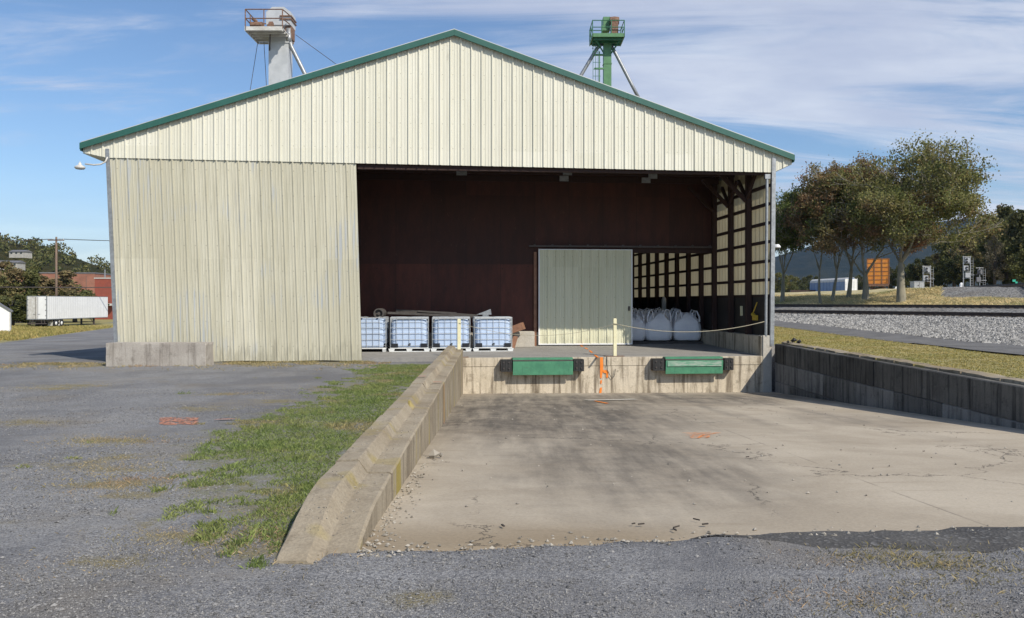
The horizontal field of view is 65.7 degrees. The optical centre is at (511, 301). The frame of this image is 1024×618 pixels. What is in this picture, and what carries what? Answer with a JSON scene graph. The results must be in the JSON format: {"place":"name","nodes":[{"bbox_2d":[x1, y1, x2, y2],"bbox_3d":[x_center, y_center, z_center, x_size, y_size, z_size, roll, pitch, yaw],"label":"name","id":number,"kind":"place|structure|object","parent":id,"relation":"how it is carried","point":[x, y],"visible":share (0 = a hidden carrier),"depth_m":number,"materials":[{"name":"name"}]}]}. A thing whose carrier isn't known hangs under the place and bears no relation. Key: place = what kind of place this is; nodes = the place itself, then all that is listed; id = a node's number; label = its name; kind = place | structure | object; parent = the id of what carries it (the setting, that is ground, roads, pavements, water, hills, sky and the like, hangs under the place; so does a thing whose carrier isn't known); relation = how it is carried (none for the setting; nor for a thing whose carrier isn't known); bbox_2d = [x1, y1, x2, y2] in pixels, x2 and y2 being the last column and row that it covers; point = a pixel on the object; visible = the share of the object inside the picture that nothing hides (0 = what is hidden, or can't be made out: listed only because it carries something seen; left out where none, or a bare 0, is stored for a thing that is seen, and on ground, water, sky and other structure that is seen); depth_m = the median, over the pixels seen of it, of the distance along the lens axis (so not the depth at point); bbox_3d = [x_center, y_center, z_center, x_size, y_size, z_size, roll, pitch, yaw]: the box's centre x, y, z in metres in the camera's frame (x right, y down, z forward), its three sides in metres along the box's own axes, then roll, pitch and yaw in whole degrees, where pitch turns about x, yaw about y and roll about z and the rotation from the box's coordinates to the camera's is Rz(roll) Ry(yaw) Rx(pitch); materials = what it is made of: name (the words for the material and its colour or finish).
{"place":"outdoors","nodes":[
{"label":"outdoors","id":0,"kind":"place"},
{"bbox_2d":[0,261,24,269],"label":"house","id":1,"kind":"structure","parent":0,"point":[19,264],"depth_m":301.96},
{"bbox_2d":[8,250,32,257],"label":"house","id":2,"kind":"structure","parent":0,"point":[20,253],"depth_m":330.00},
{"bbox_2d":[0,242,110,273],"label":"hillside","id":3,"kind":"structure","parent":0,"point":[48,267],"depth_m":436.69,"materials":[{"name":"plant"}]},
{"bbox_2d":[0,232,110,273],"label":"woods","id":4,"kind":"object","parent":3,"relation":"on","point":[49,250],"visible":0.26,"depth_m":440.66,"materials":[{"name":"green plant"}]},
{"bbox_2d":[0,324,112,340],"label":"verge grass","id":5,"kind":"structure","parent":0,"point":[20,332],"depth_m":69.67,"materials":[{"name":"plant"}]},
{"bbox_2d":[15,363,429,569],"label":"green grass","id":6,"kind":"structure","parent":0,"point":[295,441],"depth_m":8.37,"materials":[{"name":"plant"}]},
{"bbox_2d":[0,286,1023,617],"bbox_3d":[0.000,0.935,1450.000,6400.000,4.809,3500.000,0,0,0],"label":"ground","id":7,"kind":"structure","parent":0,"point":[672,560],"depth_m":4.90,"materials":[{"name":"gravel"}]},
{"bbox_2d":[0,303,12,330],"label":"garden shed","id":8,"kind":"structure","parent":7,"relation":"on","point":[5,317],"depth_m":70.82,"materials":[{"name":"white paint"}]},
{"bbox_2d":[0,294,26,325],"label":"tree","id":9,"kind":"object","parent":7,"relation":"on","point":[6,301],"visible":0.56,"depth_m":109.09,"materials":[{"name":"green plant"}]},
{"bbox_2d":[0,261,27,301],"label":"tree","id":10,"kind":"object","parent":7,"relation":"on","point":[7,277],"visible":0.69,"depth_m":121.35,"materials":[{"name":"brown plant"}]},
{"bbox_2d":[11,302,30,324],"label":"tree","id":11,"kind":"object","parent":7,"relation":"on","point":[26,321],"visible":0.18,"depth_m":110.41,"materials":[{"name":"green plant"}]},
{"bbox_2d":[0,265,42,322],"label":"tree","id":12,"kind":"object","parent":7,"relation":"on","point":[31,274],"visible":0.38,"depth_m":122.99,"materials":[{"name":"green plant"}]},
{"bbox_2d":[48,237,63,295],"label":"utility pole","id":13,"kind":"object","parent":7,"relation":"on","point":[56,277],"visible":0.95,"depth_m":117.88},
{"bbox_2d":[0,287,110,287],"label":"telephone cable","id":14,"kind":"object","parent":13,"relation":"attached to","point":[55,287],"visible":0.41,"depth_m":112.81,"materials":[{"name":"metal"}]},
{"bbox_2d":[7,239,108,240],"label":"power lines","id":15,"kind":"object","parent":13,"relation":"attached to","point":[61,239],"visible":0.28,"depth_m":118.17,"materials":[{"name":"metal"}]},
{"bbox_2d":[30,270,85,295],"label":"tree","id":16,"kind":"object","parent":7,"relation":"on","point":[65,281],"visible":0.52,"depth_m":126.77,"materials":[{"name":"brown plant"}]},
{"bbox_2d":[16,272,110,293],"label":"brick warehouse","id":17,"kind":"structure","parent":7,"relation":"on","point":[84,279],"depth_m":164.79,"materials":[{"name":"brick"}]},
{"bbox_2d":[27,296,107,326],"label":"semi trailer","id":18,"kind":"object","parent":7,"relation":"on","point":[55,311],"visible":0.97,"depth_m":106.67,"materials":[{"name":"white paint"}]},
{"bbox_2d":[52,289,110,322],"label":"tree","id":19,"kind":"object","parent":7,"relation":"on","point":[86,292],"visible":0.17,"depth_m":127.65,"materials":[{"name":"green plant"}]},
{"bbox_2d":[94,270,112,318],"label":"red annex","id":20,"kind":"object","parent":7,"relation":"on","point":[103,282],"visible":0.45,"depth_m":150.00,"materials":[{"name":"brick"}]},
{"bbox_2d":[106,342,213,365],"bbox_3d":[-9.411,1.438,21.249,2.619,0.704,0.623,0,0,-1],"label":"barrier block","id":21,"kind":"object","parent":7,"relation":"on","point":[157,353],"depth_m":20.95,"materials":[{"name":"concrete"}]},
{"bbox_2d":[159,417,197,424],"bbox_3d":[-4.486,1.601,10.678,0.519,0.023,0.968,0,0,-21],"label":"paint mark","id":22,"kind":"object","parent":7,"relation":"on","point":[175,420],"visible":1,"depth_m":10.67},
{"bbox_2d":[0,360,390,370],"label":"dry weeds","id":23,"kind":"object","parent":7,"relation":"on","point":[305,362],"visible":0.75,"depth_m":21.67,"materials":[{"name":"plant"}]},
{"bbox_2d":[245,7,335,89],"bbox_3d":[-13.364,-7.868,49.365,6.319,21.016,2.630,0,0,0],"label":"grain elevator","id":24,"kind":"object","parent":7,"relation":"on","point":[277,33],"visible":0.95,"depth_m":49.55,"materials":[{"name":"grey metal"}]},
{"bbox_2d":[275,346,462,563],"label":"retaining wall","id":25,"kind":"structure","parent":7,"relation":"on","point":[431,395],"depth_m":6.52,"materials":[{"name":"concrete"}]},
{"bbox_2d":[79,29,794,361],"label":"metal barn","id":26,"kind":"structure","parent":7,"relation":"on","point":[316,214],"depth_m":23.36,"materials":[{"name":"beige"}]},
{"bbox_2d":[74,157,107,169],"bbox_3d":[-11.767,-3.880,22.202,0.865,0.388,0.275,0,0,-11],"label":"yard light","id":27,"kind":"object","parent":26,"relation":"attached to","point":[79,166],"visible":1,"depth_m":22.14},
{"bbox_2d":[538,249,632,344],"bbox_3d":[2.610,-0.169,28.110,3.367,3.381,0.110,0,0,-5],"label":"sliding door","id":28,"kind":"structure","parent":26,"relation":"in","point":[579,290],"depth_m":28.12,"materials":[{"name":"metal"}]},
{"bbox_2d":[221,335,771,393],"bbox_3d":[-2.663,2.080,35.188,19.050,2.120,24.050,0,0,-5],"label":"loading dock","id":29,"kind":"object","parent":7,"relation":"on","point":[631,365],"visible":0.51,"depth_m":23.76,"materials":[{"name":"concrete"}]},
{"bbox_2d":[361,316,388,351],"bbox_3d":[-4.565,1.043,25.821,1.040,1.110,1.320,0,0,-5],"label":"liquid tote","id":30,"kind":"object","parent":29,"relation":"on","point":[374,332],"visible":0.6,"depth_m":25.26,"materials":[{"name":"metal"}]},
{"bbox_2d":[373,308,386,316],"bbox_3d":[-4.417,0.901,26.577,0.340,1.359,0.600,0,0,0],"label":"hose reel","id":31,"kind":"object","parent":30,"relation":"on","point":[378,312],"visible":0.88,"depth_m":26.38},
{"bbox_2d":[389,317,429,351],"bbox_3d":[-3.330,1.044,25.863,1.320,1.110,1.040,0,0,-6],"label":"liquid tote","id":32,"kind":"object","parent":29,"relation":"on","point":[409,334],"visible":1,"depth_m":25.39,"materials":[{"name":"white plastic"}]},
{"bbox_2d":[387,309,477,316],"bbox_3d":[-2.672,0.909,26.970,3.030,1.302,0.734,0,0,-3],"label":"lumber pile","id":33,"kind":"object","parent":29,"relation":"on","point":[424,313],"visible":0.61,"depth_m":26.82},
{"bbox_2d":[431,316,471,351],"bbox_3d":[-1.991,1.044,26.000,1.320,1.110,1.040,0,0,-4],"label":"liquid tote","id":34,"kind":"object","parent":29,"relation":"on","point":[444,332],"visible":0.94,"depth_m":25.53,"materials":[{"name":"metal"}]},
{"bbox_2d":[457,319,463,357],"bbox_3d":[-1.578,1.069,23.367,0.600,1.134,0.190,0,0,-5],"label":"guard post","id":35,"kind":"object","parent":29,"relation":"on","point":[458,334],"visible":0.75,"depth_m":23.32,"materials":[{"name":"beige paint"}]},
{"bbox_2d":[477,309,491,315],"bbox_3d":[-0.961,0.909,27.103,0.522,1.322,0.300,0,0,0],"label":"bent sheet","id":36,"kind":"object","parent":29,"relation":"on","point":[486,313],"visible":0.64,"depth_m":27.09,"materials":[{"name":"metal"}]},
{"bbox_2d":[472,316,513,350],"bbox_3d":[-0.649,1.044,26.098,1.320,1.110,1.040,0,0,-5],"label":"liquid tote","id":37,"kind":"object","parent":29,"relation":"on","point":[490,339],"visible":0.98,"depth_m":25.63,"materials":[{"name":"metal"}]},
{"bbox_2d":[500,359,511,371],"bbox_3d":[-0.173,1.865,23.196,0.352,0.350,0.283,0,0,-5],"label":"dock bumper","id":38,"kind":"object","parent":29,"relation":"attached to","point":[505,365],"visible":1,"depth_m":23.09,"materials":[{"name":"black rubber"}]},
{"bbox_2d":[512,335,517,347],"bbox_3d":[0.058,1.358,26.969,0.270,0.441,0.300,0,0,-5],"label":"wood offcut","id":39,"kind":"object","parent":29,"relation":"on","point":[514,339],"visible":0.79,"depth_m":26.82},
{"bbox_2d":[512,331,534,346],"bbox_3d":[0.383,1.300,27.599,0.754,0.540,0.500,0,0,-5],"label":"concrete block","id":40,"kind":"object","parent":29,"relation":"on","point":[524,339],"depth_m":27.36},
{"bbox_2d":[512,322,525,332],"bbox_3d":[0.193,0.885,26.930,0.475,0.369,0.500,0,0,10],"label":"wooden crate","id":41,"kind":"object","parent":40,"relation":"on","point":[518,327],"visible":0.86,"depth_m":26.69,"materials":[{"name":"brown wood"}]},
{"bbox_2d":[512,357,572,374],"bbox_3d":[0.897,1.890,23.282,1.770,0.500,0.297,0,0,-5],"label":"dock leveler","id":42,"kind":"object","parent":29,"relation":"attached to","point":[542,365],"visible":1,"depth_m":23.16,"materials":[{"name":"green metal"}]},
{"bbox_2d":[573,359,583,370],"bbox_3d":[1.957,1.865,23.382,0.332,0.350,0.283,0,0,-5],"label":"dock bumper","id":43,"kind":"object","parent":29,"relation":"attached to","point":[578,364],"visible":0.99,"depth_m":23.27,"materials":[{"name":"black rubber"}]},
{"bbox_2d":[599,357,607,392],"bbox_3d":[2.724,2.213,23.588,0.288,1.130,0.001,0,0,-5],"label":"paint mark","id":44,"kind":"object","parent":29,"relation":"attached to","point":[601,368],"visible":0.92,"depth_m":23.58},
{"bbox_2d":[605,318,619,356],"bbox_3d":[3.062,1.067,23.793,0.600,1.137,0.190,0,0,-5],"label":"guard post","id":45,"kind":"object","parent":29,"relation":"on","point":[614,338],"visible":1,"depth_m":23.75,"materials":[{"name":"metal"}]},
{"bbox_2d":[460,321,764,335],"bbox_3d":[3.055,0.796,23.709,9.264,0.421,0.079,0,0,-5],"label":"rope","id":46,"kind":"object","parent":45,"relation":"attached to","point":[626,326],"visible":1,"depth_m":23.75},
{"bbox_2d":[633,309,646,343],"bbox_3d":[4.398,0.896,29.610,1.070,1.279,1.070,0,0,-3],"label":"bulk bag","id":47,"kind":"object","parent":29,"relation":"on","point":[638,334],"visible":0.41,"depth_m":29.14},
{"bbox_2d":[651,358,663,370],"bbox_3d":[4.334,1.865,23.590,0.376,0.350,0.283,0,0,-5],"label":"dock bumper","id":48,"kind":"object","parent":29,"relation":"attached to","point":[657,364],"visible":1,"depth_m":23.48,"materials":[{"name":"black rubber"}]},
{"bbox_2d":[644,309,673,342],"bbox_3d":[5.431,0.900,29.691,1.070,1.271,1.070,0,0,0],"label":"bulk bag","id":49,"kind":"object","parent":29,"relation":"on","point":[661,322],"visible":0.82,"depth_m":29.21,"materials":[{"name":"fabric"}]},
{"bbox_2d":[650,308,675,319],"bbox_3d":[5.869,0.879,30.934,1.070,1.271,1.070,0,0,-6],"label":"bulk bag","id":50,"kind":"object","parent":29,"relation":"on","point":[668,314],"visible":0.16,"depth_m":30.64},
{"bbox_2d":[662,296,665,309],"bbox_3d":[6.529,0.605,34.110,0.200,1.670,0.200,0,0,0],"label":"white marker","id":51,"kind":"object","parent":29,"relation":"on","point":[663,303],"visible":0.61,"depth_m":34.03,"materials":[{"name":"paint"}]},
{"bbox_2d":[655,307,679,317],"bbox_3d":[6.315,0.853,32.187,1.070,1.279,1.070,0,0,2],"label":"bulk bag","id":52,"kind":"object","parent":29,"relation":"on","point":[668,311],"visible":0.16,"depth_m":31.99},
{"bbox_2d":[671,309,701,342],"bbox_3d":[6.513,0.898,29.794,1.070,1.275,1.070,0,0,3],"label":"bulk bag","id":53,"kind":"object","parent":29,"relation":"on","point":[685,325],"visible":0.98,"depth_m":29.32,"materials":[{"name":"fabric"}]},
{"bbox_2d":[663,356,722,373],"bbox_3d":[5.405,1.890,23.673,1.740,0.500,0.305,0,0,-5],"label":"dock leveler","id":54,"kind":"object","parent":29,"relation":"attached to","point":[693,364],"visible":0.99,"depth_m":23.55,"materials":[{"name":"green metal"}]},
{"bbox_2d":[723,358,733,369],"bbox_3d":[6.465,1.865,23.776,0.315,0.350,0.283,0,0,-5],"label":"dock bumper","id":55,"kind":"object","parent":29,"relation":"attached to","point":[728,363],"visible":0.95,"depth_m":23.67,"materials":[{"name":"black rubber"}]},
{"bbox_2d":[0,362,1023,617],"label":"dry weeds","id":56,"kind":"object","parent":7,"relation":"on","point":[868,556],"visible":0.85,"depth_m":4.86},
{"bbox_2d":[579,16,639,96],"bbox_3d":[7.519,-9.942,62.847,5.669,25.164,2.375,0,0,0],"label":"grain elevator","id":57,"kind":"object","parent":7,"relation":"on","point":[606,39],"visible":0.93,"depth_m":62.70,"materials":[{"name":"green paint"}]},
{"bbox_2d":[360,392,1023,552],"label":"yard slab","id":58,"kind":"structure","parent":7,"relation":"on","point":[580,496],"depth_m":8.12,"materials":[{"name":"concrete"}]},
{"bbox_2d":[428,449,442,458],"bbox_3d":[-0.877,1.762,9.121,0.172,0.140,0.113,0,0,0],"label":"rock","id":59,"kind":"object","parent":58,"relation":"on","point":[433,454],"visible":0.96,"depth_m":9.10,"materials":[{"name":"stone"}]},
{"bbox_2d":[501,456,748,530],"bbox_3d":[2.343,1.681,7.692,1.396,0.278,6.485,0,0,42],"label":"wood debris","id":60,"kind":"object","parent":58,"relation":"on","point":[503,525],"visible":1,"depth_m":5.56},
{"bbox_2d":[297,392,1011,558],"bbox_3d":[3.762,2.016,14.359,10.498,1.460,19.304,0,0,0],"label":"rubble","id":61,"kind":"object","parent":58,"relation":"on","point":[385,534],"visible":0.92,"depth_m":5.33,"materials":[{"name":"concrete"}]},
{"bbox_2d":[690,527,1023,551],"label":"asphalt patch","id":62,"kind":"object","parent":58,"relation":"on","point":[1000,538],"visible":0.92,"depth_m":5.11,"materials":[{"name":"asphalt"}]},
{"bbox_2d":[775,272,790,292],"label":"tree","id":63,"kind":"object","parent":7,"relation":"on","point":[777,281],"visible":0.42,"depth_m":278.17,"materials":[{"name":"green plant"}]},
{"bbox_2d":[779,275,799,291],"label":"tree","id":64,"kind":"object","parent":7,"relation":"on","point":[792,285],"visible":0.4,"depth_m":298.29,"materials":[{"name":"green plant"}]},
{"bbox_2d":[775,187,812,301],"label":"tree","id":65,"kind":"object","parent":7,"relation":"on","point":[784,244],"visible":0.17,"depth_m":74.35,"materials":[{"name":"green plant"}]},
{"bbox_2d":[796,280,807,289],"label":"tree","id":66,"kind":"object","parent":7,"relation":"on","point":[801,286],"visible":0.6,"depth_m":328.55,"materials":[{"name":"green plant"}]},
{"bbox_2d":[790,290,815,291],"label":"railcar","id":67,"kind":"object","parent":7,"relation":"on","point":[802,290],"visible":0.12,"depth_m":204.36,"materials":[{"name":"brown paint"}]},
{"bbox_2d":[801,275,817,289],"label":"tree","id":68,"kind":"object","parent":7,"relation":"on","point":[807,278],"visible":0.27,"depth_m":358.42,"materials":[{"name":"green plant"}]},
{"bbox_2d":[775,173,854,303],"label":"tree","id":69,"kind":"object","parent":7,"relation":"on","point":[788,197],"visible":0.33,"depth_m":70.06,"materials":[{"name":"green plant"}]},
{"bbox_2d":[793,162,860,300],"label":"tree","id":70,"kind":"object","parent":7,"relation":"on","point":[832,188],"visible":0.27,"depth_m":68.56,"materials":[{"name":"green plant"}]},
{"bbox_2d":[810,277,857,290],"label":"railcar","id":71,"kind":"object","parent":7,"relation":"on","point":[827,284],"visible":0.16,"depth_m":195.91,"materials":[{"name":"blue paint"}]},
{"bbox_2d":[818,160,891,297],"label":"tree","id":72,"kind":"object","parent":7,"relation":"on","point":[849,287],"visible":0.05,"depth_m":71.69,"materials":[{"name":"green plant"}]},
{"bbox_2d":[855,275,871,289],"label":"tree","id":73,"kind":"object","parent":7,"relation":"on","point":[860,282],"visible":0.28,"depth_m":299.30,"materials":[{"name":"green plant"}]},
{"bbox_2d":[777,148,950,300],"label":"tree","id":74,"kind":"object","parent":7,"relation":"on","point":[826,245],"visible":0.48,"depth_m":67.12,"materials":[{"name":"green plant"}]},
{"bbox_2d":[867,258,889,289],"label":"railcar","id":75,"kind":"object","parent":7,"relation":"on","point":[878,274],"visible":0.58,"depth_m":113.92,"materials":[{"name":"orange paint"}]},
{"bbox_2d":[885,267,897,288],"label":"tree","id":76,"kind":"object","parent":7,"relation":"on","point":[893,277],"visible":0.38,"depth_m":169.40,"materials":[{"name":"green plant"}]},
{"bbox_2d":[774,313,1023,345],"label":"railway ballast","id":77,"kind":"structure","parent":7,"relation":"on","point":[970,328],"depth_m":37.22,"materials":[{"name":"gravel"}]},
{"bbox_2d":[774,310,1023,316],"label":"railway track","id":78,"kind":"structure","parent":7,"relation":"on","point":[980,314],"depth_m":49.11,"materials":[{"name":"metal"}]},
{"bbox_2d":[774,326,1023,378],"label":"lawn strip","id":79,"kind":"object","parent":7,"relation":"on","point":[919,355],"visible":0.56,"depth_m":21.73,"materials":[{"name":"green plant"}]},
{"bbox_2d":[775,341,1023,429],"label":"retaining wall","id":80,"kind":"structure","parent":7,"relation":"on","point":[843,376],"depth_m":16.52,"materials":[{"name":"black concrete"}]},
{"bbox_2d":[775,304,1023,308],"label":"railway track","id":81,"kind":"structure","parent":7,"relation":"on","point":[907,306],"depth_m":58.36,"materials":[{"name":"metal"}]},
{"bbox_2d":[895,263,920,287],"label":"tree","id":82,"kind":"object","parent":7,"relation":"on","point":[907,280],"visible":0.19,"depth_m":163.97,"materials":[{"name":"green plant"}]},
{"bbox_2d":[818,128,1008,302],"bbox_3d":[32.524,-6.717,64.628,13.794,13.947,16.338,0,0,0],"label":"tree","id":83,"kind":"object","parent":7,"relation":"on","point":[944,193],"visible":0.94,"depth_m":61.40,"materials":[{"name":"green plant"}]},
{"bbox_2d":[909,281,924,287],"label":"equipment cabinet","id":84,"kind":"object","parent":7,"relation":"on","point":[917,284],"visible":0.82,"depth_m":91.50,"materials":[{"name":"metal"}]},
{"bbox_2d":[906,256,936,286],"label":"tree","id":85,"kind":"object","parent":7,"relation":"on","point":[916,269],"visible":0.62,"depth_m":149.62,"materials":[{"name":"green plant"}]},
{"bbox_2d":[922,265,933,287],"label":"railway signal","id":86,"kind":"object","parent":7,"relation":"on","point":[926,269],"visible":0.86,"depth_m":91.95,"materials":[{"name":"metal"}]},
{"bbox_2d":[921,272,937,286],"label":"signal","id":87,"kind":"object","parent":7,"relation":"on","point":[926,284],"visible":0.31,"depth_m":139.55,"materials":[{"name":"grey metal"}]},
{"bbox_2d":[926,249,949,285],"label":"tree","id":88,"kind":"object","parent":7,"relation":"on","point":[935,256],"visible":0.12,"depth_m":154.87,"materials":[{"name":"green plant"}]},
{"bbox_2d":[931,264,951,286],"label":"tree","id":89,"kind":"object","parent":7,"relation":"on","point":[940,277],"visible":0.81,"depth_m":134.53,"materials":[{"name":"green plant"}]},
{"bbox_2d":[931,234,980,286],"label":"tree","id":90,"kind":"object","parent":7,"relation":"on","point":[944,256],"visible":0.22,"depth_m":149.59,"materials":[{"name":"green plant"}]},
{"bbox_2d":[943,253,977,286],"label":"tree","id":91,"kind":"object","parent":7,"relation":"on","point":[952,271],"visible":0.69,"depth_m":129.60,"materials":[{"name":"green plant"}]},
{"bbox_2d":[962,256,972,286],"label":"railway signal","id":92,"kind":"object","parent":7,"relation":"on","point":[965,268],"visible":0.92,"depth_m":95.95,"materials":[{"name":"metal"}]},
{"bbox_2d":[949,226,987,285],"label":"tree","id":93,"kind":"object","parent":7,"relation":"on","point":[971,249],"visible":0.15,"depth_m":138.78,"materials":[{"name":"green plant"}]},
{"bbox_2d":[976,267,986,285],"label":"railway signal","id":94,"kind":"object","parent":7,"relation":"on","point":[979,272],"visible":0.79,"depth_m":103.90,"materials":[{"name":"metal"}]},
{"bbox_2d":[971,256,996,285],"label":"tree","id":95,"kind":"object","parent":7,"relation":"on","point":[979,263],"visible":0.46,"depth_m":124.67,"materials":[{"name":"green plant"}]},
{"bbox_2d":[975,204,1013,225],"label":"tree","id":96,"kind":"object","parent":7,"relation":"on","point":[1004,212],"visible":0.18,"depth_m":158.54,"materials":[{"name":"green plant"}]},
{"bbox_2d":[965,283,1023,286],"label":"railway track","id":97,"kind":"structure","parent":7,"relation":"on","point":[1011,285],"depth_m":71.91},
{"bbox_2d":[982,235,1007,284],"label":"tree","id":98,"kind":"object","parent":7,"relation":"on","point":[990,245],"visible":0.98,"depth_m":119.81,"materials":[{"name":"green plant"}]},
{"bbox_2d":[976,215,1013,283],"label":"tree","id":99,"kind":"object","parent":7,"relation":"on","point":[985,239],"visible":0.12,"depth_m":129.56,"materials":[{"name":"green plant"}]},
{"bbox_2d":[991,250,1022,283],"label":"tree","id":100,"kind":"object","parent":7,"relation":"on","point":[1007,275],"visible":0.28,"depth_m":121.69,"materials":[{"name":"green plant"}]},
{"bbox_2d":[997,209,1023,270],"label":"tree","id":101,"kind":"object","parent":7,"relation":"on","point":[1015,225],"visible":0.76,"depth_m":118.14,"materials":[{"name":"green plant"}]},
{"bbox_2d":[1004,248,1023,282],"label":"tree","id":102,"kind":"object","parent":7,"relation":"on","point":[1017,268],"visible":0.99,"depth_m":112.05,"materials":[{"name":"green plant"}]},
{"bbox_2d":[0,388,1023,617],"bbox_3d":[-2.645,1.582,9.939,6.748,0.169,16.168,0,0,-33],"label":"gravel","id":103,"kind":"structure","parent":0,"point":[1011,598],"depth_m":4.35,"materials":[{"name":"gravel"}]},
{"bbox_2d":[0,0,1023,266],"label":"sky","id":104,"kind":"structure","parent":0,"point":[819,81],"materials":[{"name":"blue"}]},
{"bbox_2d":[775,218,1021,292],"bbox_3d":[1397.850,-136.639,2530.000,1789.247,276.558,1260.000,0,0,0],"label":"mountain","id":105,"kind":"structure","parent":0,"point":[802,264],"depth_m":2327.79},
{"bbox_2d":[774,321,1023,354],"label":"service path","id":106,"kind":"structure","parent":0,"point":[1001,348],"depth_m":28.87,"materials":[{"name":"gravel"}]},
{"bbox_2d":[775,285,1023,304],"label":"dry grass","id":107,"kind":"structure","parent":0,"point":[931,295],"depth_m":67.06,"materials":[{"name":"plant"}]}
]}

